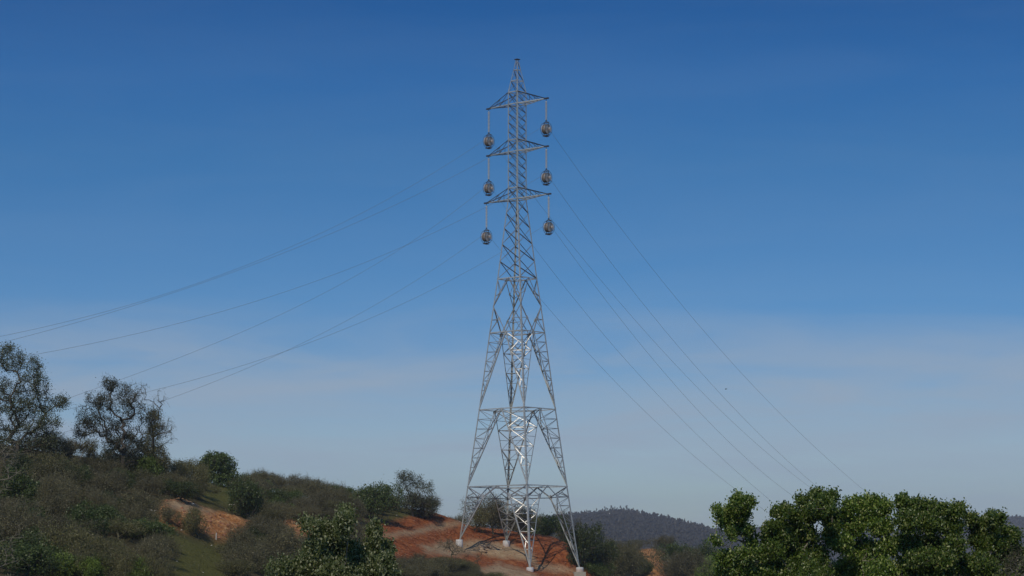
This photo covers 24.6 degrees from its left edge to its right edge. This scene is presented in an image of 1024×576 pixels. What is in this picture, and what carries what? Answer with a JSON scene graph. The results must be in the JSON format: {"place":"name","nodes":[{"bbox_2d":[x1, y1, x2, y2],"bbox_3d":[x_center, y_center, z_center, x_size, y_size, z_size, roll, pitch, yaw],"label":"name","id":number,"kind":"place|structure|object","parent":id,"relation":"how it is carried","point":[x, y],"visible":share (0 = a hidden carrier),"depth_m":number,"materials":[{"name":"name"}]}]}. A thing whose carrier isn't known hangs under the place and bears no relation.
{"place":"outdoors","nodes":[
{"label":"outdoors","id":0,"kind":"place"},
{"bbox_2d":[0,446,1023,575],"bbox_3d":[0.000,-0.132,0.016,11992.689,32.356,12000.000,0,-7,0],"label":"hillside ground","id":1,"kind":"structure","parent":0,"point":[192,548],"depth_m":247.13,"materials":[{"name":"soil"}]},
{"bbox_2d":[0,523,31,575],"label":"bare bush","id":2,"kind":"object","parent":1,"relation":"on","point":[6,555],"visible":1,"depth_m":117.44,"materials":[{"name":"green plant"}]},
{"bbox_2d":[0,436,34,507],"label":"bare bush","id":3,"kind":"object","parent":1,"relation":"on","point":[11,449],"visible":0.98,"depth_m":149.87,"materials":[{"name":"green plant"}]},
{"bbox_2d":[2,446,33,478],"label":"evergreen shrub","id":4,"kind":"object","parent":1,"relation":"on","point":[21,461],"visible":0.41,"depth_m":177.71,"materials":[{"name":"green plant"}]},
{"bbox_2d":[0,462,42,510],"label":"evergreen shrub","id":5,"kind":"object","parent":1,"relation":"on","point":[19,483],"visible":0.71,"depth_m":161.75,"materials":[{"name":"green plant"}]},
{"bbox_2d":[0,502,61,542],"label":"thorn shrub","id":6,"kind":"object","parent":1,"relation":"on","point":[5,527],"visible":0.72,"depth_m":139.90,"materials":[{"name":"green plant"}]},
{"bbox_2d":[13,523,52,547],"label":"evergreen shrub","id":7,"kind":"object","parent":1,"relation":"on","point":[29,540],"visible":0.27,"depth_m":132.94,"materials":[{"name":"green plant"}]},
{"bbox_2d":[0,339,72,457],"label":"tall tree","id":8,"kind":"object","parent":1,"relation":"on","point":[39,424],"visible":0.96,"depth_m":196.18,"materials":[{"name":"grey plant"}]},
{"bbox_2d":[0,532,72,575],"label":"evergreen shrub","id":9,"kind":"object","parent":1,"relation":"on","point":[26,555],"visible":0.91,"depth_m":123.29,"materials":[{"name":"green plant"}]},
{"bbox_2d":[4,491,77,524],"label":"thorn shrub","id":10,"kind":"object","parent":1,"relation":"on","point":[55,502],"visible":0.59,"depth_m":154.27,"materials":[{"name":"green plant"}]},
{"bbox_2d":[9,428,75,460],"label":"thorn shrub","id":11,"kind":"object","parent":1,"relation":"on","point":[67,446],"visible":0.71,"depth_m":197.21,"materials":[{"name":"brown plant"}]},
{"bbox_2d":[32,470,74,510],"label":"thorn shrub","id":12,"kind":"object","parent":1,"relation":"on","point":[49,486],"visible":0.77,"depth_m":159.46,"materials":[{"name":"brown plant"}]},
{"bbox_2d":[26,449,87,477],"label":"olive shrub","id":13,"kind":"object","parent":1,"relation":"on","point":[49,457],"visible":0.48,"depth_m":181.73,"materials":[{"name":"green plant"}]},
{"bbox_2d":[28,457,89,487],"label":"olive shrub","id":14,"kind":"object","parent":1,"relation":"on","point":[41,468],"visible":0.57,"depth_m":175.72,"materials":[{"name":"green plant"}]},
{"bbox_2d":[41,547,77,575],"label":"leafy shrub","id":15,"kind":"object","parent":1,"relation":"on","point":[70,562],"visible":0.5,"depth_m":126.81,"materials":[{"name":"green plant"}]},
{"bbox_2d":[42,468,82,494],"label":"thorn shrub","id":16,"kind":"object","parent":1,"relation":"on","point":[58,479],"visible":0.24,"depth_m":172.26,"materials":[{"name":"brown plant"}]},
{"bbox_2d":[35,513,103,556],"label":"olive shrub","id":17,"kind":"object","parent":1,"relation":"on","point":[78,540],"visible":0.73,"depth_m":135.94,"materials":[{"name":"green plant"}]},
{"bbox_2d":[36,511,103,539],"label":"thorn shrub","id":18,"kind":"object","parent":1,"relation":"on","point":[62,520],"visible":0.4,"depth_m":148.94,"materials":[{"name":"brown plant"}]},
{"bbox_2d":[64,462,93,490],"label":"evergreen shrub","id":19,"kind":"object","parent":1,"relation":"on","point":[86,476],"visible":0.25,"depth_m":179.65,"materials":[{"name":"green plant"}]},
{"bbox_2d":[51,554,110,575],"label":"leafy shrub","id":20,"kind":"object","parent":1,"relation":"on","point":[78,573],"visible":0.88,"depth_m":127.04,"materials":[{"name":"green plant"}]},
{"bbox_2d":[57,480,106,509],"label":"thorn shrub","id":21,"kind":"object","parent":1,"relation":"on","point":[77,496],"visible":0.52,"depth_m":169.52,"materials":[{"name":"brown plant"}]},
{"bbox_2d":[59,497,112,536],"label":"evergreen shrub","id":22,"kind":"object","parent":1,"relation":"on","point":[80,512],"visible":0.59,"depth_m":152.31,"materials":[{"name":"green plant"}]},
{"bbox_2d":[81,436,101,465],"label":"young tree","id":23,"kind":"object","parent":1,"relation":"on","point":[92,449],"visible":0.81,"depth_m":205.62,"materials":[{"name":"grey plant"}]},
{"bbox_2d":[78,556,107,575],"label":"leafy shrub","id":24,"kind":"object","parent":1,"relation":"on","point":[94,567],"visible":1,"depth_m":126.39,"materials":[{"name":"green plant"}]},
{"bbox_2d":[74,540,120,575],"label":"olive shrub","id":25,"kind":"object","parent":1,"relation":"on","point":[103,555],"visible":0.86,"depth_m":127.20,"materials":[{"name":"green plant"}]},
{"bbox_2d":[83,489,118,509],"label":"thorn shrub","id":26,"kind":"object","parent":1,"relation":"on","point":[98,500],"visible":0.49,"depth_m":163.81,"materials":[{"name":"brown plant"}]},
{"bbox_2d":[77,471,130,497],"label":"thorn shrub","id":27,"kind":"object","parent":1,"relation":"on","point":[102,483],"visible":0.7,"depth_m":180.56,"materials":[{"name":"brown plant"}]},
{"bbox_2d":[80,529,131,557],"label":"olive shrub","id":28,"kind":"object","parent":1,"relation":"on","point":[103,544],"visible":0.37,"depth_m":142.21,"materials":[{"name":"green plant"}]},
{"bbox_2d":[87,459,126,473],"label":"thorn shrub","id":29,"kind":"object","parent":1,"relation":"on","point":[111,466],"visible":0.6,"depth_m":196.54,"materials":[{"name":"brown plant"}]},
{"bbox_2d":[68,373,150,469],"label":"half bare tree","id":30,"kind":"object","parent":1,"relation":"on","point":[125,455],"visible":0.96,"depth_m":199.72,"materials":[{"name":"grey plant"}]},
{"bbox_2d":[94,502,129,528],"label":"evergreen shrub","id":31,"kind":"object","parent":1,"relation":"on","point":[111,512],"visible":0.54,"depth_m":159.32,"materials":[{"name":"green plant"}]},
{"bbox_2d":[94,467,132,494],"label":"thorn shrub","id":32,"kind":"object","parent":1,"relation":"on","point":[118,474],"visible":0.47,"depth_m":185.31,"materials":[{"name":"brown plant"}]},
{"bbox_2d":[93,516,149,538],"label":"olive shrub","id":33,"kind":"object","parent":1,"relation":"on","point":[123,529],"visible":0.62,"depth_m":156.14,"materials":[{"name":"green plant"}]},
{"bbox_2d":[108,541,155,575],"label":"olive shrub","id":34,"kind":"object","parent":1,"relation":"on","point":[125,566],"visible":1,"depth_m":127.04,"materials":[{"name":"green plant"}]},
{"bbox_2d":[117,502,159,522],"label":"thorn shrub","id":35,"kind":"object","parent":1,"relation":"on","point":[134,515],"visible":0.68,"depth_m":163.72,"materials":[{"name":"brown plant"}]},
{"bbox_2d":[126,555,153,575],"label":"leafy shrub","id":36,"kind":"object","parent":1,"relation":"on","point":[138,572],"visible":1,"depth_m":126.88,"materials":[{"name":"green plant"}]},
{"bbox_2d":[111,482,174,520],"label":"thorn shrub","id":37,"kind":"object","parent":1,"relation":"on","point":[141,498],"visible":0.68,"depth_m":170.39,"materials":[{"name":"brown plant"}]},
{"bbox_2d":[115,515,178,539],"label":"evergreen shrub","id":38,"kind":"object","parent":1,"relation":"on","point":[153,527],"visible":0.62,"depth_m":159.22,"materials":[{"name":"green plant"}]},
{"bbox_2d":[129,450,164,480],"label":"leafy shrub","id":39,"kind":"object","parent":1,"relation":"on","point":[151,467],"visible":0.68,"depth_m":199.84,"materials":[{"name":"green plant"}]},
{"bbox_2d":[130,474,165,493],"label":"thorn shrub","id":40,"kind":"object","parent":1,"relation":"on","point":[150,483],"visible":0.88,"depth_m":192.55,"materials":[{"name":"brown plant"}]},
{"bbox_2d":[132,533,172,572],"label":"thorn shrub","id":41,"kind":"object","parent":1,"relation":"on","point":[154,550],"visible":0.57,"depth_m":145.74,"materials":[{"name":"green plant"}]},
{"bbox_2d":[132,466,174,490],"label":"olive shrub","id":42,"kind":"object","parent":1,"relation":"on","point":[145,473],"visible":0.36,"depth_m":196.02,"materials":[{"name":"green plant"}]},
{"bbox_2d":[134,378,177,477],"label":"bare vine tree","id":43,"kind":"object","parent":1,"relation":"on","point":[150,440],"visible":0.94,"depth_m":201.73,"materials":[{"name":"grey plant"}]},
{"bbox_2d":[135,528,186,562],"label":"thorn shrub","id":44,"kind":"object","parent":1,"relation":"on","point":[155,536],"visible":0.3,"depth_m":150.43,"materials":[{"name":"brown plant"}]},
{"bbox_2d":[147,554,177,575],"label":"olive shrub","id":45,"kind":"object","parent":1,"relation":"on","point":[161,570],"visible":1,"depth_m":127.23,"materials":[{"name":"green plant"}]},
{"bbox_2d":[164,460,192,479],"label":"olive shrub","id":46,"kind":"object","parent":1,"relation":"on","point":[181,468],"visible":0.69,"depth_m":205.17,"materials":[{"name":"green plant"}]},
{"bbox_2d":[156,477,203,501],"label":"evergreen shrub","id":47,"kind":"object","parent":1,"relation":"on","point":[183,490],"visible":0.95,"depth_m":194.20,"materials":[{"name":"green plant"}]},
{"bbox_2d":[174,504,210,538],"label":"olive shrub","id":48,"kind":"object","parent":1,"relation":"on","point":[195,519],"visible":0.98,"depth_m":179.26,"materials":[{"name":"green plant"}]},
{"bbox_2d":[187,460,211,491],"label":"olive shrub","id":49,"kind":"object","parent":1,"relation":"on","point":[202,471],"visible":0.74,"depth_m":207.90,"materials":[{"name":"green plant"}]},
{"bbox_2d":[197,449,240,488],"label":"evergreen tree","id":50,"kind":"object","parent":1,"relation":"on","point":[220,473],"visible":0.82,"depth_m":234.87,"materials":[{"name":"green plant"}]},
{"bbox_2d":[212,558,257,575],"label":"olive shrub","id":51,"kind":"object","parent":1,"relation":"on","point":[237,566],"visible":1,"depth_m":160.73,"materials":[{"name":"green plant"}]},
{"bbox_2d":[222,523,264,549],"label":"thorn shrub","id":52,"kind":"object","parent":1,"relation":"on","point":[244,535],"visible":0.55,"depth_m":178.26,"materials":[{"name":"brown plant"}]},
{"bbox_2d":[226,475,265,518],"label":"evergreen shrub","id":53,"kind":"object","parent":1,"relation":"on","point":[249,498],"visible":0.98,"depth_m":204.06,"materials":[{"name":"green plant"}]},
{"bbox_2d":[220,539,271,575],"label":"thorn shrub","id":54,"kind":"object","parent":1,"relation":"on","point":[238,554],"visible":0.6,"depth_m":164.15,"materials":[{"name":"green plant"}]},
{"bbox_2d":[227,520,276,538],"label":"thorn shrub","id":55,"kind":"object","parent":1,"relation":"on","point":[257,525],"visible":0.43,"depth_m":190.03,"materials":[{"name":"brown plant"}]},
{"bbox_2d":[242,513,289,535],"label":"thorn shrub","id":56,"kind":"object","parent":1,"relation":"on","point":[277,523],"visible":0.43,"depth_m":196.00,"materials":[{"name":"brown plant"}]},
{"bbox_2d":[258,488,292,503],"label":"evergreen shrub","id":57,"kind":"object","parent":1,"relation":"on","point":[277,492],"visible":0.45,"depth_m":228.88,"materials":[{"name":"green plant"}]},
{"bbox_2d":[261,502,298,519],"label":"thorn shrub","id":58,"kind":"object","parent":1,"relation":"on","point":[277,507],"visible":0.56,"depth_m":216.22,"materials":[{"name":"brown plant"}]},
{"bbox_2d":[260,523,309,556],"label":"thorn shrub","id":59,"kind":"object","parent":1,"relation":"on","point":[284,546],"visible":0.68,"depth_m":187.72,"materials":[{"name":"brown plant"}]},
{"bbox_2d":[0,450,608,575],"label":"weeds","id":60,"kind":"object","parent":1,"relation":"on","point":[191,537],"visible":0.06,"depth_m":188.38,"materials":[{"name":"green plant"}]},
{"bbox_2d":[297,477,332,496],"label":"thorn shrub","id":61,"kind":"object","parent":1,"relation":"on","point":[313,483],"visible":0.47,"depth_m":253.76,"materials":[{"name":"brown plant"}]},
{"bbox_2d":[301,491,330,509],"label":"thorn shrub","id":62,"kind":"object","parent":1,"relation":"on","point":[320,500],"visible":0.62,"depth_m":239.12,"materials":[{"name":"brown plant"}]},
{"bbox_2d":[261,502,403,575],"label":"leafy bush","id":63,"kind":"object","parent":1,"relation":"on","point":[329,548],"visible":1,"depth_m":37.48,"materials":[{"name":"green plant"}]},
{"bbox_2d":[343,494,367,521],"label":"thorn shrub","id":64,"kind":"object","parent":1,"relation":"on","point":[358,505],"visible":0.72,"depth_m":243.00,"materials":[{"name":"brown plant"}]},
{"bbox_2d":[349,474,407,518],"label":"evergreen shrub","id":65,"kind":"object","parent":1,"relation":"on","point":[373,497],"visible":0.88,"depth_m":248.90,"materials":[{"name":"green plant"}]},
{"bbox_2d":[160,499,668,575],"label":"soil clods","id":66,"kind":"object","parent":1,"relation":"on","point":[179,522],"visible":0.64,"depth_m":250.07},
{"bbox_2d":[391,470,439,516],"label":"airy tree","id":67,"kind":"object","parent":1,"relation":"on","point":[412,497],"visible":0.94,"depth_m":266.83,"materials":[{"name":"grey plant"}]},
{"bbox_2d":[467,508,490,531],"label":"olive shrub","id":68,"kind":"object","parent":1,"relation":"on","point":[478,521],"visible":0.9,"depth_m":270.80,"materials":[{"name":"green plant"}]},
{"bbox_2d":[458,489,512,534],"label":"thorn shrub","id":69,"kind":"object","parent":1,"relation":"on","point":[491,508],"visible":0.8,"depth_m":272.82,"materials":[{"name":"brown plant"}]},
{"bbox_2d":[493,503,544,534],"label":"thorn shrub","id":70,"kind":"object","parent":1,"relation":"on","point":[524,516],"visible":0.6,"depth_m":274.89,"materials":[{"name":"brown plant"}]},
{"bbox_2d":[526,567,533,571],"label":"concrete footing","id":71,"kind":"object","parent":1,"relation":"on","point":[531,569],"visible":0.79,"depth_m":254.99,"materials":[{"name":"concrete"}]},
{"bbox_2d":[459,58,579,566],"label":"transmission tower","id":72,"kind":"structure","parent":71,"relation":"on","point":[526,486],"depth_m":265.32,"materials":[{"name":"metal"}]},
{"bbox_2d":[488,112,489,131],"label":"insulator string","id":73,"kind":"object","parent":72,"relation":"hanging from","point":[488,121],"visible":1,"depth_m":271.41,"materials":[{"name":"ceramic"}]},
{"bbox_2d":[483,133,494,148],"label":"stringing block","id":74,"kind":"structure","parent":73,"relation":"hanging from","point":[489,141],"depth_m":271.00,"materials":[{"name":"metal"}]},
{"bbox_2d":[4,143,806,484],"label":"conductor","id":75,"kind":"object","parent":74,"relation":"hanging from","point":[368,209],"visible":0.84,"depth_m":268.33,"materials":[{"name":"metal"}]},
{"bbox_2d":[545,147,547,168],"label":"insulator string","id":76,"kind":"object","parent":72,"relation":"hanging from","point":[546,161],"visible":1,"depth_m":264.90,"materials":[{"name":"metal"}]},
{"bbox_2d":[540,169,551,185],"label":"stringing block","id":77,"kind":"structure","parent":76,"relation":"hanging from","point":[545,177],"depth_m":264.42,"materials":[{"name":"metal"}]},
{"bbox_2d":[28,175,837,503],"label":"conductor","id":78,"kind":"object","parent":77,"relation":"attached to","point":[396,249],"visible":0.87,"depth_m":249.05,"materials":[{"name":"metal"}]},
{"bbox_2d":[545,101,547,119],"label":"insulator string","id":79,"kind":"object","parent":72,"relation":"hanging from","point":[546,104],"visible":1,"depth_m":265.61,"materials":[{"name":"ceramic"}]},
{"bbox_2d":[540,120,551,136],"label":"stringing block","id":80,"kind":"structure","parent":79,"relation":"hanging from","point":[545,129],"depth_m":265.15,"materials":[{"name":"metal"}]},
{"bbox_2d":[2,127,859,486],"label":"conductor","id":81,"kind":"object","parent":80,"relation":"attached to","point":[402,201],"visible":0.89,"depth_m":251.73,"materials":[{"name":"metal"}]},
{"bbox_2d":[547,195,549,217],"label":"insulator string","id":82,"kind":"object","parent":72,"relation":"hanging from","point":[548,207],"visible":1,"depth_m":263.97,"materials":[{"name":"metal"}]},
{"bbox_2d":[543,218,554,234],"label":"stringing block","id":83,"kind":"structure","parent":82,"relation":"hanging from","point":[549,227],"depth_m":263.53,"materials":[{"name":"metal"}]},
{"bbox_2d":[2,225,793,496],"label":"conductor","id":84,"kind":"object","parent":83,"relation":"attached to","point":[428,291],"visible":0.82,"depth_m":253.73,"materials":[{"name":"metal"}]},
{"bbox_2d":[523,511,568,536],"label":"evergreen shrub","id":85,"kind":"object","parent":1,"relation":"on","point":[549,527],"visible":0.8,"depth_m":282.65,"materials":[{"name":"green plant"}]},
{"bbox_2d":[564,518,607,568],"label":"evergreen shrub","id":86,"kind":"object","parent":1,"relation":"on","point":[584,545],"visible":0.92,"depth_m":263.71,"materials":[{"name":"green plant"}]},
{"bbox_2d":[583,559,616,575],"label":"leafy shrub","id":87,"kind":"object","parent":1,"relation":"on","point":[600,570],"visible":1,"depth_m":264.35,"materials":[{"name":"green plant"}]},
{"bbox_2d":[587,536,622,565],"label":"evergreen shrub","id":88,"kind":"object","parent":1,"relation":"on","point":[601,555],"visible":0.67,"depth_m":266.46,"materials":[{"name":"green plant"}]},
{"bbox_2d":[598,540,647,575],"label":"olive shrub","id":89,"kind":"object","parent":1,"relation":"on","point":[620,565],"visible":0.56,"depth_m":274.50,"materials":[{"name":"green plant"}]},
{"bbox_2d":[615,542,670,575],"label":"thorn shrub","id":90,"kind":"object","parent":1,"relation":"on","point":[632,570],"visible":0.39,"depth_m":295.68,"materials":[{"name":"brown plant"}]},
{"bbox_2d":[643,534,678,550],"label":"thorn shrub","id":91,"kind":"object","parent":1,"relation":"on","point":[662,540],"visible":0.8,"depth_m":357.14,"materials":[{"name":"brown plant"}]},
{"bbox_2d":[651,541,701,565],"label":"evergreen shrub","id":92,"kind":"object","parent":1,"relation":"on","point":[670,548],"visible":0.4,"depth_m":317.35,"materials":[{"name":"green plant"}]},
{"bbox_2d":[655,546,712,575],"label":"thorn shrub","id":93,"kind":"object","parent":1,"relation":"on","point":[680,559],"visible":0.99,"depth_m":299.23,"materials":[{"name":"green plant"}]},
{"bbox_2d":[686,537,718,571],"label":"evergreen shrub","id":94,"kind":"object","parent":1,"relation":"on","point":[706,550],"visible":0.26,"depth_m":317.00,"materials":[{"name":"green plant"}]},
{"bbox_2d":[694,554,718,575],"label":"leafy shrub","id":95,"kind":"object","parent":1,"relation":"on","point":[711,570],"visible":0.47,"depth_m":304.92,"materials":[{"name":"green plant"}]},
{"bbox_2d":[705,488,776,575],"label":"leafy sapling","id":96,"kind":"object","parent":1,"relation":"on","point":[733,515],"visible":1,"depth_m":44.53,"materials":[{"name":"green plant"}]},
{"bbox_2d":[756,484,844,575],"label":"leafy tree","id":97,"kind":"object","parent":1,"relation":"on","point":[790,540],"visible":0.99,"depth_m":45.03,"materials":[{"name":"green plant"}]},
{"bbox_2d":[824,489,901,575],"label":"leafy tree","id":98,"kind":"object","parent":1,"relation":"on","point":[869,512],"visible":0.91,"depth_m":45.73,"materials":[{"name":"green plant"}]},
{"bbox_2d":[888,489,975,575],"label":"leafy tree","id":99,"kind":"object","parent":1,"relation":"on","point":[925,550],"visible":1,"depth_m":44.61,"materials":[{"name":"green plant"}]},
{"bbox_2d":[963,506,1023,575],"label":"leafy tree","id":100,"kind":"object","parent":1,"relation":"on","point":[992,543],"visible":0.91,"depth_m":45.23,"materials":[{"name":"green plant"}]},
{"bbox_2d":[988,540,1023,575],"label":"leafy shrub","id":101,"kind":"object","parent":1,"relation":"on","point":[1008,567],"visible":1,"depth_m":42.59,"materials":[{"name":"green plant"}]},
{"bbox_2d":[0,0,1023,532],"label":"sky","id":102,"kind":"structure","parent":0,"point":[832,191],"materials":[{"name":"blue"}]},
{"bbox_2d":[490,510,744,549],"bbox_3d":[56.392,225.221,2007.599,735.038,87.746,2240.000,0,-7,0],"label":"wooded hill","id":103,"kind":"structure","parent":0,"point":[649,535],"depth_m":1949.26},
{"bbox_2d":[480,508,836,563],"bbox_3d":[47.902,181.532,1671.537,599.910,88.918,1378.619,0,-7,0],"label":"hill woodland","id":104,"kind":"object","parent":103,"relation":"on","point":[686,527],"visible":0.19,"depth_m":1975.44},
{"bbox_2d":[753,516,1023,566],"bbox_3d":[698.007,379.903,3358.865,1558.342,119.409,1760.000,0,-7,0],"label":"farther ridge","id":105,"kind":"structure","parent":0,"point":[967,550],"depth_m":3362.99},
{"bbox_2d":[754,514,1023,564],"bbox_3d":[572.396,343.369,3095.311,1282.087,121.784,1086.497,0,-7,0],"label":"ridge woodland","id":106,"kind":"object","parent":105,"relation":"on","point":[1014,523],"visible":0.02,"depth_m":3433.64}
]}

